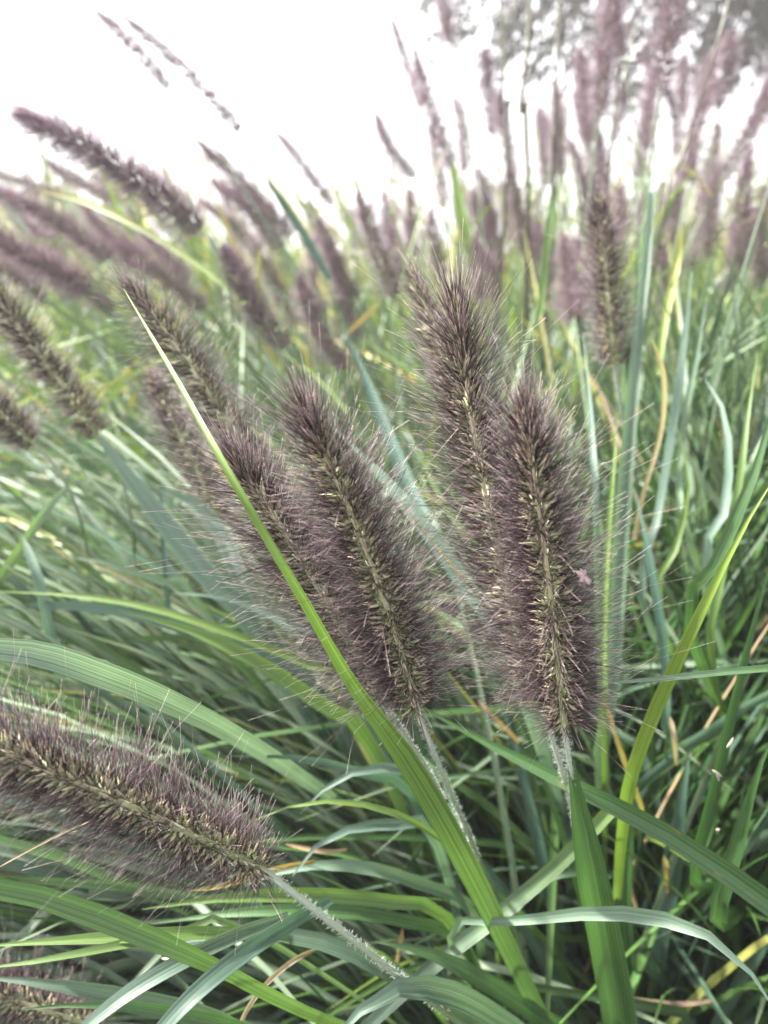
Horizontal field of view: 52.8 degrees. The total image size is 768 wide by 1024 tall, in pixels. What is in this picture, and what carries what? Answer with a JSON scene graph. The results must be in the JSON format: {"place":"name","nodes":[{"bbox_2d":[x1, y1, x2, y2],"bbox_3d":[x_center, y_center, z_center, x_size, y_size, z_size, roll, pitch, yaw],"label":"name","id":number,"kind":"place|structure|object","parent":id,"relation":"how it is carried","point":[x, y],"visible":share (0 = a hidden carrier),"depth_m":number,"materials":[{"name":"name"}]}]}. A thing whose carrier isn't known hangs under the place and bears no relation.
{"place":"outdoors","nodes":[
{"label":"outdoors","id":0,"kind":"place"},
{"bbox_2d":[0,0,767,250],"label":"sky","id":1,"kind":"structure","parent":0,"point":[332,57],"materials":[{"name":"white"}]},
{"bbox_2d":[150,251,640,272],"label":"ground","id":2,"kind":"structure","parent":0,"point":[350,258],"depth_m":16.67,"materials":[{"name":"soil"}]},
{"bbox_2d":[0,351,90,593],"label":"flower spike","id":3,"kind":"object","parent":2,"relation":"on","point":[17,419],"visible":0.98,"depth_m":0.46,"materials":[{"name":"plant"}]},
{"bbox_2d":[0,908,128,1023],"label":"flower spike","id":4,"kind":"object","parent":2,"relation":"on","point":[12,1010],"visible":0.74,"depth_m":0.35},
{"bbox_2d":[0,272,135,600],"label":"flower spike","id":5,"kind":"object","parent":2,"relation":"on","point":[38,355],"visible":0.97,"depth_m":0.45,"materials":[{"name":"plant"}]},
{"bbox_2d":[0,230,218,447],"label":"flower spike","id":6,"kind":"object","parent":2,"relation":"on","point":[19,277],"visible":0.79,"depth_m":0.69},
{"bbox_2d":[0,67,233,530],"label":"flower spike","id":7,"kind":"object","parent":2,"relation":"on","point":[44,124],"visible":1,"depth_m":0.57,"materials":[{"name":"plant"}]},
{"bbox_2d":[0,977,234,1018],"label":"grass blade","id":8,"kind":"object","parent":2,"relation":"on","point":[93,991],"depth_m":0.30,"materials":[{"name":"green plant"}]},
{"bbox_2d":[4,239,260,439],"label":"flower spike","id":9,"kind":"object","parent":2,"relation":"on","point":[97,296],"visible":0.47,"depth_m":0.83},
{"bbox_2d":[22,1000,251,1023],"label":"grass blade","id":10,"kind":"object","parent":2,"relation":"on","point":[159,1011],"depth_m":0.29,"materials":[{"name":"green plant"}]},
{"bbox_2d":[0,169,294,418],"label":"flower spike","id":11,"kind":"object","parent":2,"relation":"on","point":[28,204],"visible":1,"depth_m":0.72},
{"bbox_2d":[0,198,294,464],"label":"flower spike","id":12,"kind":"object","parent":2,"relation":"on","point":[26,254],"visible":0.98,"depth_m":0.65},
{"bbox_2d":[36,154,296,381],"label":"flower spike","id":13,"kind":"object","parent":2,"relation":"on","point":[78,185],"visible":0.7,"depth_m":1.05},
{"bbox_2d":[71,191,270,473],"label":"flower spike","id":14,"kind":"object","parent":2,"relation":"on","point":[127,257],"visible":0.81,"depth_m":0.81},
{"bbox_2d":[0,879,345,1023],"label":"grass blade","id":15,"kind":"object","parent":2,"relation":"on","point":[98,917],"depth_m":0.25,"materials":[{"name":"green plant"}]},
{"bbox_2d":[119,351,245,529],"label":"flower spike","id":16,"kind":"object","parent":2,"relation":"on","point":[166,414],"visible":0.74,"depth_m":0.47,"materials":[{"name":"plant"}]},
{"bbox_2d":[45,556,334,813],"bbox_3d":[-0.053,0.272,0.543,0.307,0.510,0.019,3,21,9],"label":"grass blade","id":17,"kind":"object","parent":2,"relation":"on","point":[185,586],"depth_m":0.47,"materials":[{"name":"green plant"}]},
{"bbox_2d":[92,251,299,630],"bbox_3d":[-0.142,0.170,0.558,0.101,0.690,0.310,-12,24,-29],"label":"flower spike","id":18,"kind":"object","parent":2,"relation":"on","point":[143,304],"visible":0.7,"depth_m":0.36,"materials":[{"name":"plant"}]},
{"bbox_2d":[0,914,396,1023],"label":"grass blade","id":19,"kind":"object","parent":2,"relation":"on","point":[108,946],"depth_m":0.29,"materials":[{"name":"green plant"}]},
{"bbox_2d":[0,601,397,856],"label":"grass blade","id":20,"kind":"object","parent":2,"relation":"on","point":[116,609],"depth_m":0.45,"materials":[{"name":"green plant"}]},
{"bbox_2d":[118,217,290,396],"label":"flower spike","id":21,"kind":"object","parent":2,"relation":"on","point":[177,286],"visible":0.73,"depth_m":0.87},
{"bbox_2d":[0,591,441,883],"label":"grass blade","id":22,"kind":"object","parent":2,"relation":"on","point":[225,631],"depth_m":0.42,"materials":[{"name":"green plant"}]},
{"bbox_2d":[0,926,450,1023],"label":"grass blade","id":23,"kind":"object","parent":2,"relation":"on","point":[192,932],"depth_m":0.28,"materials":[{"name":"green plant"}]},
{"bbox_2d":[91,0,370,455],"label":"flower spike","id":24,"kind":"object","parent":2,"relation":"on","point":[134,48],"visible":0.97,"depth_m":0.85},
{"bbox_2d":[97,435,365,822],"bbox_3d":[-0.037,0.236,0.538,0.269,0.583,0.036,1,21,3],"label":"grass blade","id":25,"kind":"object","parent":2,"relation":"on","point":[147,500],"depth_m":0.46,"materials":[{"name":"green plant"}]},
{"bbox_2d":[0,630,464,1023],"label":"flower spike","id":26,"kind":"object","parent":2,"relation":"on","point":[54,766],"visible":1,"depth_m":0.24,"materials":[{"name":"plant"}]},
{"bbox_2d":[114,488,357,785],"bbox_3d":[-0.037,0.252,0.542,0.270,0.550,0.020,4,21,10],"label":"grass blade","id":27,"kind":"object","parent":2,"relation":"on","point":[189,500],"depth_m":0.47,"materials":[{"name":"green plant"}]},
{"bbox_2d":[115,8,442,490],"bbox_3d":[-0.076,-0.073,0.886,0.459,0.917,0.061,9,22,23],"label":"flower spike","id":28,"kind":"object","parent":2,"relation":"on","point":[174,58],"visible":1,"depth_m":0.81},
{"bbox_2d":[120,611,442,922],"bbox_3d":[-0.022,0.290,0.492,0.229,0.512,0.023,-2,21,-6],"label":"grass blade","id":29,"kind":"object","parent":2,"relation":"on","point":[362,733],"depth_m":0.41,"materials":[{"name":"green plant"}]},
{"bbox_2d":[239,227,343,414],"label":"flower spike","id":30,"kind":"object","parent":2,"relation":"on","point":[274,279],"visible":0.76,"depth_m":1.02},
{"bbox_2d":[206,235,399,540],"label":"flower spike","id":31,"kind":"object","parent":2,"relation":"on","point":[245,296],"visible":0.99,"depth_m":0.59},
{"bbox_2d":[201,165,418,449],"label":"flower spike","id":32,"kind":"object","parent":2,"relation":"on","point":[237,198],"visible":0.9,"depth_m":0.88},
{"bbox_2d":[183,134,437,468],"bbox_3d":[-0.055,-0.045,0.971,0.386,0.804,0.096,11,23,27],"label":"flower spike","id":33,"kind":"object","parent":2,"relation":"on","point":[215,157],"visible":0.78,"depth_m":0.90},
{"bbox_2d":[142,887,485,995],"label":"grass blade","id":34,"kind":"object","parent":2,"relation":"on","point":[387,901],"depth_m":0.35,"materials":[{"name":"green plant"}]},
{"bbox_2d":[152,903,489,998],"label":"grass blade","id":35,"kind":"object","parent":2,"relation":"on","point":[393,918],"depth_m":0.36,"materials":[{"name":"green plant"}]},
{"bbox_2d":[133,396,509,927],"bbox_3d":[0.024,0.246,0.408,0.261,0.655,0.113,-16,26,-36],"label":"flower spike","id":36,"kind":"object","parent":2,"relation":"on","point":[243,470],"visible":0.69,"depth_m":0.27,"materials":[{"name":"plant"}]},
{"bbox_2d":[183,928,481,1023],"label":"grass blade","id":37,"kind":"object","parent":2,"relation":"on","point":[337,947],"depth_m":0.32,"materials":[{"name":"green plant"}]},
{"bbox_2d":[227,755,453,915],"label":"grass blade","id":38,"kind":"object","parent":2,"relation":"on","point":[399,783],"depth_m":0.40,"materials":[{"name":"green plant"}]},
{"bbox_2d":[170,313,526,1023],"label":"flower spike","id":39,"kind":"object","parent":2,"relation":"on","point":[356,519],"visible":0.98,"depth_m":0.25,"materials":[{"name":"plant"}]},
{"bbox_2d":[304,209,415,480],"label":"flower spike","id":40,"kind":"object","parent":2,"relation":"on","point":[327,255],"visible":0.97,"depth_m":0.79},
{"bbox_2d":[269,125,456,471],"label":"flower spike","id":41,"kind":"object","parent":2,"relation":"on","point":[286,143],"visible":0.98,"depth_m":1.15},
{"bbox_2d":[247,859,485,959],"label":"grass blade","id":42,"kind":"object","parent":2,"relation":"on","point":[397,875],"depth_m":0.38,"materials":[{"name":"green plant"}]},
{"bbox_2d":[279,264,470,669],"bbox_3d":[0.008,0.138,0.672,0.200,0.672,0.064,12,24,30],"label":"flower spike","id":43,"kind":"object","parent":2,"relation":"on","point":[302,289],"visible":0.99,"depth_m":0.60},
{"bbox_2d":[292,815,464,931],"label":"grass blade","id":44,"kind":"object","parent":2,"relation":"on","point":[393,824],"depth_m":0.36,"materials":[{"name":"green plant"}]},
{"bbox_2d":[255,799,501,979],"bbox_3d":[0.036,0.328,0.452,0.203,0.468,0.040,-15,25,-35],"label":"grass blade","id":45,"kind":"object","parent":2,"relation":"on","point":[425,828],"depth_m":0.34,"materials":[{"name":"green plant"}]},
{"bbox_2d":[0,92,767,1023],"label":"grass foliage","id":46,"kind":"object","parent":2,"relation":"on","point":[484,780],"visible":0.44,"depth_m":0.54,"materials":[{"name":"green plant"}]},
{"bbox_2d":[0,486,66,582],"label":"grass blade","id":47,"kind":"object","parent":46,"relation":"attached to","point":[31,532],"depth_m":0.46,"materials":[{"name":"green plant"}]},
{"bbox_2d":[22,536,67,684],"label":"grass blade","id":48,"kind":"object","parent":46,"relation":"attached to","point":[44,606],"depth_m":0.45,"materials":[{"name":"green plant"}]},
{"bbox_2d":[35,189,245,308],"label":"grass blade","id":49,"kind":"object","parent":46,"relation":"attached to","point":[163,241],"depth_m":0.71,"materials":[{"name":"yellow plant"}]},
{"bbox_2d":[0,638,340,808],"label":"grass blade","id":50,"kind":"object","parent":46,"relation":"attached to","point":[98,672],"depth_m":0.28,"materials":[{"name":"green plant"}]},
{"bbox_2d":[80,912,287,1023],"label":"grass blade","id":51,"kind":"object","parent":46,"relation":"attached to","point":[147,980],"depth_m":0.26,"materials":[{"name":"green plant"}]},
{"bbox_2d":[157,896,332,1023],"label":"grass blade","id":52,"kind":"object","parent":46,"relation":"attached to","point":[214,976],"depth_m":0.26,"materials":[{"name":"green plant"}]},
{"bbox_2d":[124,290,547,1014],"bbox_3d":[0.002,0.124,0.313,0.197,0.407,0.092,0,21,0],"label":"grass blade","id":53,"kind":"object","parent":46,"relation":"attached to","point":[440,818],"depth_m":0.28,"materials":[{"name":"green plant"}]},
{"bbox_2d":[360,810,613,1023],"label":"grass blade","id":54,"kind":"object","parent":46,"relation":"attached to","point":[535,884],"depth_m":0.36,"materials":[{"name":"green plant"}]},
{"bbox_2d":[632,337,666,540],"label":"grass blade","id":55,"kind":"object","parent":46,"relation":"attached to","point":[661,426],"depth_m":0.44,"materials":[{"name":"yellow plant"}]},
{"bbox_2d":[654,226,681,374],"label":"grass blade","id":56,"kind":"object","parent":46,"relation":"attached to","point":[670,291],"depth_m":0.61,"materials":[{"name":"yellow plant"}]},
{"bbox_2d":[300,761,489,970],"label":"grass blade","id":57,"kind":"object","parent":2,"relation":"on","point":[382,767],"depth_m":0.36,"materials":[{"name":"green plant"}]},
{"bbox_2d":[338,186,461,479],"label":"flower spike","id":58,"kind":"object","parent":2,"relation":"on","point":[371,231],"visible":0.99,"depth_m":0.74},
{"bbox_2d":[341,322,520,753],"bbox_3d":[0.048,0.192,0.581,0.214,0.634,0.090,9,22,23],"label":"grass blade","id":59,"kind":"object","parent":2,"relation":"on","point":[377,408],"depth_m":0.51,"materials":[{"name":"green plant"}]},
{"bbox_2d":[406,202,460,287],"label":"flower spike","id":60,"kind":"object","parent":2,"relation":"on","point":[430,223],"visible":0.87,"depth_m":0.89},
{"bbox_2d":[345,975,524,1023],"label":"grass blade","id":61,"kind":"object","parent":2,"relation":"on","point":[465,999],"depth_m":0.30,"materials":[{"name":"green plant"}]},
{"bbox_2d":[387,13,484,335],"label":"flower spike","id":62,"kind":"object","parent":2,"relation":"on","point":[396,34],"visible":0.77,"depth_m":1.10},
{"bbox_2d":[368,103,510,362],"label":"flower spike","id":63,"kind":"object","parent":2,"relation":"on","point":[387,143],"visible":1,"depth_m":1.00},
{"bbox_2d":[333,427,574,949],"bbox_3d":[0.064,0.239,0.506,0.166,0.598,0.094,-6,21,-17],"label":"grass blade","id":64,"kind":"object","parent":2,"relation":"on","point":[544,755],"depth_m":0.40,"materials":[{"name":"green plant"}]},
{"bbox_2d":[402,40,509,389],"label":"flower spike","id":65,"kind":"object","parent":2,"relation":"on","point":[418,67],"visible":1,"depth_m":0.90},
{"bbox_2d":[424,0,504,402],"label":"flower spike","id":66,"kind":"object","parent":2,"relation":"on","point":[443,9],"visible":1,"depth_m":1.00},
{"bbox_2d":[444,87,485,341],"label":"flower spike","id":67,"kind":"object","parent":2,"relation":"on","point":[460,126],"visible":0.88,"depth_m":1.29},
{"bbox_2d":[375,941,569,1023],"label":"grass blade","id":68,"kind":"object","parent":2,"relation":"on","point":[498,989],"depth_m":0.36,"materials":[{"name":"green plant"}]},
{"bbox_2d":[388,242,572,750],"bbox_3d":[0.108,0.181,0.526,0.268,0.692,0.059,-18,27,-40],"label":"flower spike","id":69,"kind":"object","parent":2,"relation":"on","point":[412,279],"visible":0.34,"depth_m":0.35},
{"bbox_2d":[462,42,522,347],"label":"flower spike","id":70,"kind":"object","parent":2,"relation":"on","point":[485,64],"visible":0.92,"depth_m":1.03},
{"bbox_2d":[486,0,509,379],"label":"bare stalk","id":71,"kind":"object","parent":2,"relation":"on","point":[506,104],"visible":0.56,"depth_m":0.81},
{"bbox_2d":[471,89,536,298],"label":"flower spike","id":72,"kind":"object","parent":2,"relation":"on","point":[497,99],"visible":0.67,"depth_m":0.99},
{"bbox_2d":[352,222,689,824],"bbox_3d":[0.113,0.210,0.436,0.119,0.702,0.297,19,28,41],"label":"flower spike","id":73,"kind":"object","parent":2,"relation":"on","point":[460,328],"visible":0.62,"depth_m":0.28,"materials":[{"name":"plant"}]},
{"bbox_2d":[484,167,559,418],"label":"flower spike","id":74,"kind":"object","parent":2,"relation":"on","point":[514,204],"visible":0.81,"depth_m":0.88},
{"bbox_2d":[515,0,536,394],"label":"bare stalk","id":75,"kind":"object","parent":2,"relation":"on","point":[523,109],"visible":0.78,"depth_m":0.82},
{"bbox_2d":[471,848,587,1006],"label":"grass blade","id":76,"kind":"object","parent":2,"relation":"on","point":[537,948],"depth_m":0.43,"materials":[{"name":"green plant"}]},
{"bbox_2d":[499,699,582,965],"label":"grass blade","id":77,"kind":"object","parent":2,"relation":"on","point":[560,928],"depth_m":0.46,"materials":[{"name":"green plant"}]},
{"bbox_2d":[539,0,562,401],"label":"bare stalk","id":78,"kind":"object","parent":2,"relation":"on","point":[554,150],"visible":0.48,"depth_m":0.81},
{"bbox_2d":[533,77,580,318],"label":"flower spike","id":79,"kind":"object","parent":2,"relation":"on","point":[559,132],"visible":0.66,"depth_m":1.12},
{"bbox_2d":[411,331,714,785],"bbox_3d":[0.112,0.228,0.426,0.090,0.677,0.320,12,23,28],"label":"flower spike","id":80,"kind":"object","parent":2,"relation":"on","point":[529,438],"visible":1,"depth_m":0.25,"materials":[{"name":"plant"}]},
{"bbox_2d":[525,222,625,770],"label":"flower spike","id":81,"kind":"object","parent":2,"relation":"on","point":[567,255],"visible":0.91,"depth_m":0.67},
{"bbox_2d":[390,0,767,149],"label":"weeping tree","id":82,"kind":"object","parent":2,"relation":"on","point":[756,10],"visible":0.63,"depth_m":2.58,"materials":[{"name":"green plant"}]},
{"bbox_2d":[548,134,610,329],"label":"flower spike","id":83,"kind":"object","parent":2,"relation":"on","point":[578,168],"visible":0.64,"depth_m":1.03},
{"bbox_2d":[557,39,609,322],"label":"flower spike","id":84,"kind":"object","parent":2,"relation":"on","point":[582,84],"visible":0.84,"depth_m":1.06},
{"bbox_2d":[583,334,601,844],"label":"grass blade","id":85,"kind":"object","parent":2,"relation":"on","point":[593,459],"depth_m":0.44,"materials":[{"name":"green plant"}]},
{"bbox_2d":[419,705,767,916],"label":"grass blade","id":86,"kind":"object","parent":2,"relation":"on","point":[753,892],"depth_m":0.32,"materials":[{"name":"green plant"}]},
{"bbox_2d":[558,0,641,491],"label":"flower spike","id":87,"kind":"object","parent":2,"relation":"on","point":[601,66],"visible":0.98,"depth_m":0.75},
{"bbox_2d":[547,165,654,522],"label":"flower spike","id":88,"kind":"object","parent":2,"relation":"on","point":[600,255],"visible":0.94,"depth_m":0.48,"materials":[{"name":"plant"}]},
{"bbox_2d":[567,748,637,1023],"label":"grass blade","id":89,"kind":"object","parent":2,"relation":"on","point":[612,978],"depth_m":0.34,"materials":[{"name":"green plant"}]},
{"bbox_2d":[447,906,767,999],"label":"grass blade","id":90,"kind":"object","parent":2,"relation":"on","point":[639,916],"depth_m":0.31,"materials":[{"name":"green plant"}]},
{"bbox_2d":[600,412,617,867],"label":"grass blade","id":91,"kind":"object","parent":2,"relation":"on","point":[604,748],"depth_m":0.44,"materials":[{"name":"green plant"}]},
{"bbox_2d":[593,191,654,834],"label":"grass blade","id":92,"kind":"object","parent":2,"relation":"on","point":[628,439],"depth_m":0.47,"materials":[{"name":"green plant"}]},
{"bbox_2d":[614,790,637,996],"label":"grass blade","id":93,"kind":"object","parent":2,"relation":"on","point":[626,929],"depth_m":0.43,"materials":[{"name":"green plant"}]},
{"bbox_2d":[612,68,668,299],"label":"flower spike","id":94,"kind":"object","parent":2,"relation":"on","point":[647,137],"visible":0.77,"depth_m":1.05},
{"bbox_2d":[590,0,718,648],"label":"flower spike","id":95,"kind":"object","parent":2,"relation":"on","point":[666,27],"visible":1,"depth_m":0.69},
{"bbox_2d":[625,206,705,633],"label":"grass blade","id":96,"kind":"object","parent":2,"relation":"on","point":[644,454],"depth_m":0.51,"materials":[{"name":"green plant"}]},
{"bbox_2d":[634,489,700,783],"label":"grass blade","id":97,"kind":"object","parent":2,"relation":"on","point":[661,633],"depth_m":0.43,"materials":[{"name":"green plant"}]},
{"bbox_2d":[638,272,701,719],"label":"grass blade","id":98,"kind":"object","parent":2,"relation":"on","point":[670,443],"depth_m":0.48,"materials":[{"name":"green plant"}]},
{"bbox_2d":[613,0,729,516],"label":"bare stalk","id":99,"kind":"object","parent":2,"relation":"on","point":[658,248],"visible":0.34,"depth_m":0.63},
{"bbox_2d":[645,750,705,986],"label":"grass blade","id":100,"kind":"object","parent":2,"relation":"on","point":[659,953],"depth_m":0.46,"materials":[{"name":"green plant"}]},
{"bbox_2d":[657,421,706,706],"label":"grass blade","id":101,"kind":"object","parent":2,"relation":"on","point":[671,555],"depth_m":0.46,"materials":[{"name":"green plant"}]},
{"bbox_2d":[602,49,767,437],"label":"flower spike","id":102,"kind":"object","parent":2,"relation":"on","point":[746,133],"visible":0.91,"depth_m":0.83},
{"bbox_2d":[644,78,728,375],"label":"flower spike","id":103,"kind":"object","parent":2,"relation":"on","point":[691,154],"visible":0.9,"depth_m":0.85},
{"bbox_2d":[613,487,767,900],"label":"grass blade","id":104,"kind":"object","parent":2,"relation":"on","point":[656,707],"depth_m":0.30,"materials":[{"name":"green plant"}]},
{"bbox_2d":[675,296,706,574],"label":"grass blade","id":105,"kind":"object","parent":2,"relation":"on","point":[680,467],"depth_m":0.49,"materials":[{"name":"green plant"}]},
{"bbox_2d":[663,114,737,365],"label":"flower spike","id":106,"kind":"object","parent":2,"relation":"on","point":[706,165],"visible":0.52,"depth_m":1.03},
{"bbox_2d":[673,167,733,298],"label":"flower spike","id":107,"kind":"object","parent":2,"relation":"on","point":[713,182],"visible":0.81,"depth_m":0.89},
{"bbox_2d":[701,379,733,690],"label":"grass blade","id":108,"kind":"object","parent":2,"relation":"on","point":[715,525],"depth_m":0.44,"materials":[{"name":"green plant"}]},
{"bbox_2d":[691,23,758,350],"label":"flower spike","id":109,"kind":"object","parent":2,"relation":"on","point":[728,42],"visible":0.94,"depth_m":0.89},
{"bbox_2d":[684,421,767,718],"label":"grass blade","id":110,"kind":"object","parent":2,"relation":"on","point":[700,580],"depth_m":0.37,"materials":[{"name":"green plant"}]},
{"bbox_2d":[690,570,767,893],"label":"grass blade","id":111,"kind":"object","parent":2,"relation":"on","point":[699,884],"depth_m":0.35,"materials":[{"name":"green plant"}]},
{"bbox_2d":[706,353,757,745],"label":"grass blade","id":112,"kind":"object","parent":2,"relation":"on","point":[714,608],"depth_m":0.40,"materials":[{"name":"green plant"}]},
{"bbox_2d":[698,145,767,374],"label":"flower spike","id":113,"kind":"object","parent":2,"relation":"on","point":[746,164],"visible":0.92,"depth_m":0.73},
{"bbox_2d":[709,744,767,931],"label":"grass blade","id":114,"kind":"object","parent":2,"relation":"on","point":[723,918],"depth_m":0.34,"materials":[{"name":"green plant"}]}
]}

